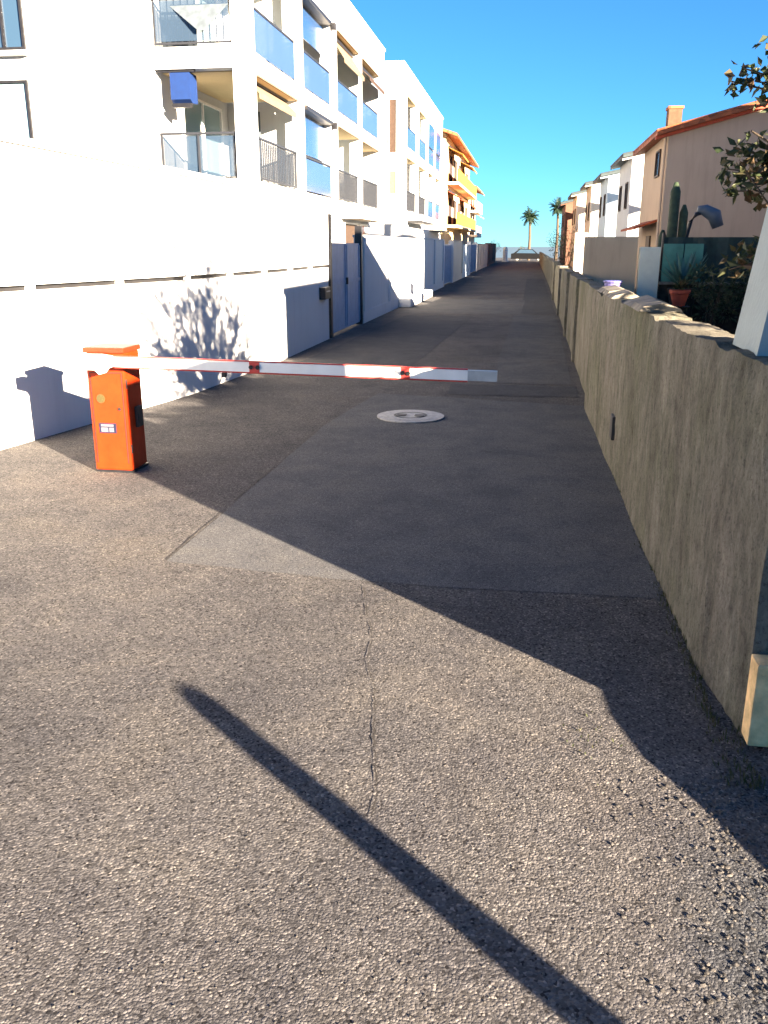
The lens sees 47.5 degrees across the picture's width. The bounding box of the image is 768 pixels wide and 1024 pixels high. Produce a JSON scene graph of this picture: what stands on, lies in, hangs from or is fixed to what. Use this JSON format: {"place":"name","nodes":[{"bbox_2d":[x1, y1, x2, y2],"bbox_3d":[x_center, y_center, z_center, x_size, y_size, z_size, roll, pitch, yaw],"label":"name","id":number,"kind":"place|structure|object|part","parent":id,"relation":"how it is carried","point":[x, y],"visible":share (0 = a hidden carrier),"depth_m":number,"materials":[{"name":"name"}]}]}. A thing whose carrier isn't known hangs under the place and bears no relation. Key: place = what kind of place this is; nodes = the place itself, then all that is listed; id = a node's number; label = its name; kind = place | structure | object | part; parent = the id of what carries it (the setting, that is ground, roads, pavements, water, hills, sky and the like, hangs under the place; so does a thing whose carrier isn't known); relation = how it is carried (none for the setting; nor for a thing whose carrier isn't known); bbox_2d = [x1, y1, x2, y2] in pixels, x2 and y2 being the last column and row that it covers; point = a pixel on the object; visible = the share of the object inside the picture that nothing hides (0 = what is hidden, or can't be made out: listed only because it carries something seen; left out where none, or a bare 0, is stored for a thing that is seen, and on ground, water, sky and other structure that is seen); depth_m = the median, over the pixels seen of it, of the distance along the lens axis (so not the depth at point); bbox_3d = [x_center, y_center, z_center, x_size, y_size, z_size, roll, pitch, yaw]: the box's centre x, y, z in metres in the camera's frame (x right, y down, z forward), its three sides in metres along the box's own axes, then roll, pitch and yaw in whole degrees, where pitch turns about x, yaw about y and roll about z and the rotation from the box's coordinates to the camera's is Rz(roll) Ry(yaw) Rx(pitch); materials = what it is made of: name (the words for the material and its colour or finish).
{"place":"outdoors","nodes":[
{"label":"outdoors","id":0,"kind":"place"},
{"bbox_2d":[0,0,385,242],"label":"apartment block","id":1,"kind":"structure","parent":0,"point":[287,95],"depth_m":20.96,"materials":[{"name":"white paint"}]},
{"bbox_2d":[0,0,26,49],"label":"window","id":2,"kind":"structure","parent":1,"relation":"in","point":[12,32],"depth_m":20.52,"materials":[{"name":"metal"}]},
{"bbox_2d":[0,80,33,138],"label":"window","id":3,"kind":"structure","parent":1,"relation":"in","point":[15,106],"depth_m":21.07,"materials":[{"name":"metal"}]},
{"bbox_2d":[181,99,224,177],"bbox_3d":[-4.839,-9.912,23.500,0.068,2.120,2.950,3,17,9],"label":"window","id":4,"kind":"structure","parent":1,"relation":"in","point":[203,117],"depth_m":23.28,"materials":[{"name":"white glass"}]},
{"bbox_2d":[197,40,218,45],"bbox_3d":[-4.839,-12.638,22.671,0.068,2.120,2.950,3,17,9],"label":"window","id":5,"kind":"structure","parent":1,"relation":"in","point":[208,44],"depth_m":23.53,"materials":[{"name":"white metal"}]},
{"bbox_2d":[257,112,262,181],"bbox_3d":[-3.833,-10.348,25.035,0.650,2.080,0.020,3,17,9],"label":"balcony door","id":6,"kind":"structure","parent":1,"relation":"in","point":[259,127],"depth_m":24.80,"materials":[{"name":"grey fabric"}]},
{"bbox_2d":[343,222,358,242],"bbox_3d":[-1.226,-10.188,32.787,0.068,1.300,2.600,3,17,9],"label":"window","id":7,"kind":"structure","parent":1,"relation":"in","point":[348,228],"depth_m":32.36,"materials":[{"name":"beige paint"}]},
{"bbox_2d":[360,224,367,234],"bbox_3d":[-0.813,-10.935,35.243,0.068,1.300,1.400,3,17,9],"label":"window","id":8,"kind":"structure","parent":1,"relation":"in","point":[364,227],"depth_m":35.39,"materials":[{"name":"white paint"}]},
{"bbox_2d":[0,261,767,1023],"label":"road","id":9,"kind":"structure","parent":0,"point":[234,741],"depth_m":3.02,"materials":[{"name":"grey asphalt"}]},
{"bbox_2d":[0,132,328,449],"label":"boundary wall","id":10,"kind":"structure","parent":9,"relation":"on","point":[154,260],"depth_m":9.48,"materials":[{"name":"white paint"}]},
{"bbox_2d":[319,286,330,299],"bbox_3d":[-1.109,-4.137,16.477,0.130,0.220,0.450,3,17,9],"label":"letterbox","id":11,"kind":"object","parent":10,"relation":"attached to","point":[325,293],"visible":1,"depth_m":16.29,"materials":[{"name":"metal"}]},
{"bbox_2d":[165,398,353,559],"bbox_3d":[-0.798,-0.585,7.918,0.022,0.001,6.000,3,17,9],"label":"road seam","id":12,"kind":"object","parent":9,"relation":"on","point":[243,492],"visible":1,"depth_m":6.42,"materials":[{"name":"grey asphalt"}]},
{"bbox_2d":[73,343,496,472],"bbox_3d":[-0.757,-0.734,6.705,3.251,1.000,0.471,4,17,12],"label":"parking barrier","id":13,"kind":"object","parent":9,"relation":"on","point":[114,381],"visible":1,"depth_m":6.77,"materials":[{"name":"orange metal"}]},
{"bbox_2d":[325,214,362,337],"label":"metal gate","id":14,"kind":"structure","parent":9,"relation":"on","point":[345,274],"depth_m":18.65,"materials":[{"name":"metal"}]},
{"bbox_2d":[363,587,376,815],"bbox_3d":[-0.058,0.685,3.744,0.040,0.001,1.984,-1,17,-2],"label":"road crack","id":15,"kind":"object","parent":9,"relation":"on","point":[375,712],"visible":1,"depth_m":3.32,"materials":[{"name":"black asphalt"}]},
{"bbox_2d":[0,495,767,1023],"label":"loose gravel","id":16,"kind":"structure","parent":9,"relation":"on","point":[756,967],"depth_m":2.55,"materials":[{"name":"grey gravel"}]},
{"bbox_2d":[301,315,472,365],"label":"repaired lane","id":17,"kind":"structure","parent":9,"relation":"on","point":[408,340],"depth_m":16.41,"materials":[{"name":"grey asphalt"}]},
{"bbox_2d":[352,235,424,323],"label":"garden wall","id":18,"kind":"structure","parent":9,"relation":"on","point":[393,270],"depth_m":24.09,"materials":[{"name":"white paint"}]},
{"bbox_2d":[166,393,661,598],"bbox_3d":[0.600,-0.519,7.708,2.809,0.001,6.332,3,17,9],"label":"asphalt patch","id":19,"kind":"object","parent":9,"relation":"on","point":[462,489],"visible":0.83,"depth_m":6.08,"materials":[{"name":"grey asphalt"}]},
{"bbox_2d":[377,410,443,422],"bbox_3d":[0.284,-1.034,9.347,0.720,0.026,0.720,3,17,9],"label":"manhole cover","id":20,"kind":"object","parent":19,"relation":"on","point":[411,416],"visible":1,"depth_m":9.27,"materials":[{"name":"metal"}]},
{"bbox_2d":[399,289,432,307],"bbox_3d":[1.109,-7.113,28.935,0.380,0.260,6.100,3,17,9],"label":"low wall","id":21,"kind":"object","parent":9,"relation":"on","point":[411,300],"depth_m":27.46,"materials":[{"name":"white paint"}]},
{"bbox_2d":[417,238,444,290],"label":"garden wall","id":22,"kind":"structure","parent":9,"relation":"on","point":[434,265],"depth_m":35.28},
{"bbox_2d":[443,241,453,286],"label":"metal gate","id":23,"kind":"structure","parent":9,"relation":"on","point":[448,261],"depth_m":42.43,"materials":[{"name":"blue metal"}]},
{"bbox_2d":[449,240,462,281],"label":"garden wall","id":24,"kind":"structure","parent":9,"relation":"on","point":[458,260],"depth_m":47.03,"materials":[{"name":"white paint"}]},
{"bbox_2d":[400,299,524,314],"bbox_3d":[2.625,-6.345,26.844,3.411,0.001,6.828,3,17,9],"label":"worn strip","id":25,"kind":"object","parent":9,"relation":"on","point":[456,306],"visible":1,"depth_m":26.10,"materials":[{"name":"concrete"}]},
{"bbox_2d":[462,245,470,277],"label":"garden wall","id":26,"kind":"structure","parent":9,"relation":"on","point":[466,259],"depth_m":53.31,"materials":[{"name":"white paint"}]},
{"bbox_2d":[467,242,476,272],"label":"metal gate","id":27,"kind":"structure","parent":9,"relation":"on","point":[473,260],"depth_m":60.69,"materials":[{"name":"blue metal"}]},
{"bbox_2d":[473,243,487,270],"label":"garden wall","id":28,"kind":"structure","parent":9,"relation":"on","point":[482,252],"depth_m":71.75,"materials":[{"name":"white paint"}]},
{"bbox_2d":[485,243,495,265],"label":"garden wall","id":29,"kind":"structure","parent":9,"relation":"on","point":[491,258],"depth_m":88.46,"materials":[{"name":"brown brick"}]},
{"bbox_2d":[502,247,507,261],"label":"white bollard","id":30,"kind":"object","parent":9,"relation":"on","point":[505,252],"visible":1,"depth_m":104.41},
{"bbox_2d":[446,384,579,397],"bbox_3d":[1.633,-1.545,11.072,1.643,0.001,0.910,3,17,9],"label":"trench patch","id":31,"kind":"object","parent":9,"relation":"on","point":[514,390],"visible":1,"depth_m":11.05,"materials":[{"name":"grey asphalt"}]},
{"bbox_2d":[511,249,538,260],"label":"parked car","id":32,"kind":"object","parent":9,"relation":"on","point":[518,255],"visible":0.69,"depth_m":107.26,"materials":[{"name":"paint"}]},
{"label":"side window","id":33,"kind":"part","parent":32,"relation":"part of","materials":[{"name":"glass"}]},
{"bbox_2d":[521,279,554,313],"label":"repaired lane","id":34,"kind":"structure","parent":9,"relation":"on","point":[536,298],"depth_m":30.05,"materials":[{"name":"grey asphalt"}]},
{"bbox_2d":[539,252,604,391],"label":"concrete wall","id":35,"kind":"structure","parent":9,"relation":"on","point":[571,292],"depth_m":14.47,"materials":[{"name":"grey concrete"}]},
{"bbox_2d":[563,459,765,789],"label":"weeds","id":36,"kind":"object","parent":9,"relation":"on","point":[759,779],"visible":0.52,"depth_m":3.30,"materials":[{"name":"green plant"}]},
{"bbox_2d":[584,285,767,737],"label":"concrete wall","id":37,"kind":"structure","parent":9,"relation":"on","point":[676,405],"depth_m":4.01,"materials":[{"name":"grey concrete"}]},
{"bbox_2d":[603,280,622,286],"bbox_3d":[2.410,-2.375,9.194,0.201,0.130,0.204,3,17,9],"label":"plastic tub","id":38,"kind":"object","parent":37,"relation":"on","point":[613,282],"visible":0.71,"depth_m":9.12,"materials":[{"name":"purple plastic"}]},
{"bbox_2d":[733,206,767,355],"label":"gate pier","id":39,"kind":"structure","parent":37,"relation":"on","point":[751,333],"depth_m":3.44,"materials":[{"name":"white paint"}]},
{"bbox_2d":[742,654,767,746],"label":"wall end block","id":40,"kind":"structure","parent":9,"relation":"on","point":[755,725],"depth_m":3.10,"materials":[{"name":"concrete"}]},
{"bbox_2d":[384,60,448,238],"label":"apartment block","id":41,"kind":"structure","parent":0,"point":[413,125],"depth_m":48.10,"materials":[{"name":"white paint"}]},
{"bbox_2d":[388,170,396,194],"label":"window","id":42,"kind":"structure","parent":41,"relation":"in","point":[392,174],"depth_m":45.12,"materials":[{"name":"white metal"}]},
{"bbox_2d":[388,98,397,153],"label":"window","id":43,"kind":"structure","parent":41,"relation":"in","point":[392,102],"depth_m":44.32,"materials":[{"name":"orange wood"}]},
{"bbox_2d":[441,128,478,244],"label":"tiled building","id":44,"kind":"structure","parent":0,"point":[458,190],"depth_m":72.76,"materials":[{"name":"paint"}]},
{"bbox_2d":[448,198,451,224],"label":"window","id":45,"kind":"structure","parent":44,"relation":"in","point":[450,200],"depth_m":71.26,"materials":[{"name":"white glass"}]},
{"bbox_2d":[449,155,452,181],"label":"window","id":46,"kind":"structure","parent":44,"relation":"in","point":[451,158],"depth_m":70.36,"materials":[{"name":"white glass"}]},
{"bbox_2d":[453,201,455,224],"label":"window","id":47,"kind":"structure","parent":44,"relation":"in","point":[454,203],"depth_m":75.63,"materials":[{"name":"white glass"}]},
{"bbox_2d":[454,160,456,180],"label":"window","id":48,"kind":"structure","parent":44,"relation":"in","point":[455,163],"depth_m":74.63,"materials":[{"name":"white glass"}]},
{"bbox_2d":[468,185,484,243],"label":"tiled building","id":49,"kind":"structure","parent":0,"point":[473,212],"depth_m":99.86,"materials":[{"name":"paint"}]},
{"bbox_2d":[495,258,558,260],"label":"promenade","id":50,"kind":"structure","parent":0,"point":[501,259],"depth_m":122.64,"materials":[{"name":"concrete"}]},
{"bbox_2d":[520,206,539,259],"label":"palm tree","id":51,"kind":"object","parent":50,"relation":"on","point":[530,216],"visible":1,"depth_m":113.00,"materials":[{"name":"green plant"}]},
{"bbox_2d":[548,197,564,258],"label":"palm tree","id":52,"kind":"object","parent":50,"relation":"on","point":[555,209],"visible":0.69,"depth_m":113.40,"materials":[{"name":"green plant"}]},
{"bbox_2d":[496,247,559,257],"bbox_3d":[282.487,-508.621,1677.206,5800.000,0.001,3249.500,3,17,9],"label":"sea","id":53,"kind":"structure","parent":0,"point":[511,250],"depth_m":401.75,"materials":[{"name":"liquid"}]},
{"bbox_2d":[349,0,767,246],"label":"sky","id":54,"kind":"structure","parent":0,"point":[545,96],"materials":[{"name":"blue"}]},
{"bbox_2d":[558,199,572,264],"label":"terrace house","id":55,"kind":"structure","parent":0,"point":[567,208],"depth_m":86.50,"materials":[{"name":"orange paint"}]},
{"bbox_2d":[568,190,586,266],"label":"terrace house","id":56,"kind":"structure","parent":0,"point":[579,208],"depth_m":74.83,"materials":[{"name":"white paint"}]},
{"bbox_2d":[580,180,600,236],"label":"terrace house","id":57,"kind":"structure","parent":0,"point":[592,210],"depth_m":64.46,"materials":[{"name":"white paint"}]},
{"bbox_2d":[587,202,589,220],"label":"window","id":58,"kind":"structure","parent":57,"relation":"in","point":[589,202],"depth_m":65.50,"materials":[{"name":"black glass"}]},
{"bbox_2d":[593,169,619,236],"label":"terrace house","id":59,"kind":"structure","parent":0,"point":[609,190],"depth_m":54.09,"materials":[{"name":"white paint"}]},
{"bbox_2d":[599,197,601,217],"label":"window","id":60,"kind":"structure","parent":59,"relation":"in","point":[600,197],"depth_m":58.34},
{"bbox_2d":[602,194,605,215],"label":"window","id":61,"kind":"structure","parent":59,"relation":"in","point":[604,200],"depth_m":55.19,"materials":[{"name":"black glass"}]},
{"bbox_2d":[610,151,644,236],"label":"terrace house","id":62,"kind":"structure","parent":0,"point":[629,165],"depth_m":43.93,"materials":[{"name":"white paint"}]},
{"bbox_2d":[618,186,621,211],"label":"window","id":63,"kind":"structure","parent":62,"relation":"in","point":[620,188],"depth_m":48.17,"materials":[{"name":"black glass"}]},
{"bbox_2d":[623,182,628,209],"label":"window","id":64,"kind":"structure","parent":62,"relation":"in","point":[626,184],"depth_m":45.13,"materials":[{"name":"black glass"}]},
{"bbox_2d":[621,100,767,288],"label":"beige house","id":65,"kind":"structure","parent":0,"point":[685,156],"depth_m":30.91,"materials":[{"name":"paint"}]},
{"bbox_2d":[645,236,650,246],"bbox_3d":[10.449,-9.879,34.778,0.067,2.150,1.100,3,17,9],"label":"door","id":66,"kind":"structure","parent":65,"relation":"in","point":[648,238],"depth_m":34.27,"materials":[{"name":"brown wood"}]},
{"bbox_2d":[654,149,661,178],"bbox_3d":[10.306,-13.112,32.865,0.068,0.950,1.100,3,17,9],"label":"window","id":67,"kind":"structure","parent":65,"relation":"in","point":[658,153],"depth_m":32.96,"materials":[{"name":"black glass"}]},
{"label":"garden ground","id":68,"kind":"structure","parent":0,"visible":0},
{"bbox_2d":[573,233,587,273],"bbox_3d":[5.323,-6.489,23.810,0.340,2.150,0.400,3,17,9],"label":"white gatepost","id":69,"kind":"object","parent":68,"relation":"on","point":[578,252],"visible":0.45,"depth_m":23.47,"materials":[{"name":"white paint"}]},
{"bbox_2d":[582,237,638,292],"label":"block wall","id":70,"kind":"structure","parent":68,"relation":"on","point":[609,258],"depth_m":16.84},
{"bbox_2d":[635,247,660,297],"bbox_3d":[5.090,-4.235,16.938,0.380,1.740,0.250,3,17,9],"label":"utility cabinet","id":71,"kind":"object","parent":68,"relation":"on","point":[648,270],"visible":0.56,"depth_m":16.70,"materials":[{"name":"white metal"}]},
{"bbox_2d":[657,182,687,246],"bbox_3d":[5.806,-5.027,17.488,0.649,2.966,0.311,-2,17,-5],"label":"columnar cactus","id":72,"kind":"object","parent":68,"relation":"on","point":[673,223],"visible":0.23,"depth_m":17.12,"materials":[{"name":"green plant"}]},
{"bbox_2d":[669,275,690,310],"bbox_3d":[4.623,-3.052,13.750,0.360,1.333,0.360,3,17,9],"label":"flower pot","id":73,"kind":"object","parent":68,"relation":"on","point":[679,298],"visible":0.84,"depth_m":13.56,"materials":[{"name":"ceramic"}]},
{"bbox_2d":[660,252,708,317],"bbox_3d":[5.579,-4.009,16.308,0.852,1.674,1.071,3,17,9],"label":"agave plant","id":74,"kind":"object","parent":68,"relation":"on","point":[683,270],"visible":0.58,"depth_m":16.24,"materials":[{"name":"plant"}]},
{"bbox_2d":[686,205,723,236],"bbox_3d":[6.353,-4.846,17.572,0.734,2.541,0.280,3,17,9],"label":"garden lamp","id":75,"kind":"object","parent":68,"relation":"on","point":[712,215],"visible":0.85,"depth_m":17.17,"materials":[{"name":"metal"}]},
{"bbox_2d":[657,233,759,333],"bbox_3d":[8.036,-4.205,16.477,5.540,2.050,0.340,3,17,9],"label":"garden fence","id":76,"kind":"object","parent":68,"relation":"on","point":[712,248],"visible":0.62,"depth_m":16.61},
{"bbox_2d":[680,261,739,325],"bbox_3d":[5.766,-3.751,15.769,1.115,1.506,1.079,-5,18,-15],"label":"garden shrub","id":77,"kind":"object","parent":68,"relation":"on","point":[710,295],"visible":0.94,"depth_m":15.64,"materials":[{"name":"green plant"}]},
{"bbox_2d":[711,237,757,313],"bbox_3d":[6.709,-3.955,15.695,1.524,1.941,1.331,3,17,9],"label":"garden shrub","id":78,"kind":"object","parent":68,"relation":"on","point":[741,289],"visible":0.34,"depth_m":15.68,"materials":[{"name":"green plant"}]},
{"bbox_2d":[709,35,767,278],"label":"garden tree","id":79,"kind":"object","parent":68,"relation":"on","point":[758,172],"visible":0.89,"depth_m":4.83,"materials":[{"name":"green plant"}]},
{"label":"ground","id":80,"kind":"structure","parent":0,"visible":0},
{"bbox_2d":[549,223,573,267],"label":"garden shrub","id":81,"kind":"object","parent":80,"relation":"on","point":[568,261],"visible":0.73,"depth_m":43.17,"materials":[{"name":"green plant"}]},
{"bbox_2d":[546,223,580,265],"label":"garden shrub","id":82,"kind":"object","parent":80,"relation":"on","point":[561,246],"visible":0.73,"depth_m":56.33,"materials":[{"name":"green plant"}]}
]}

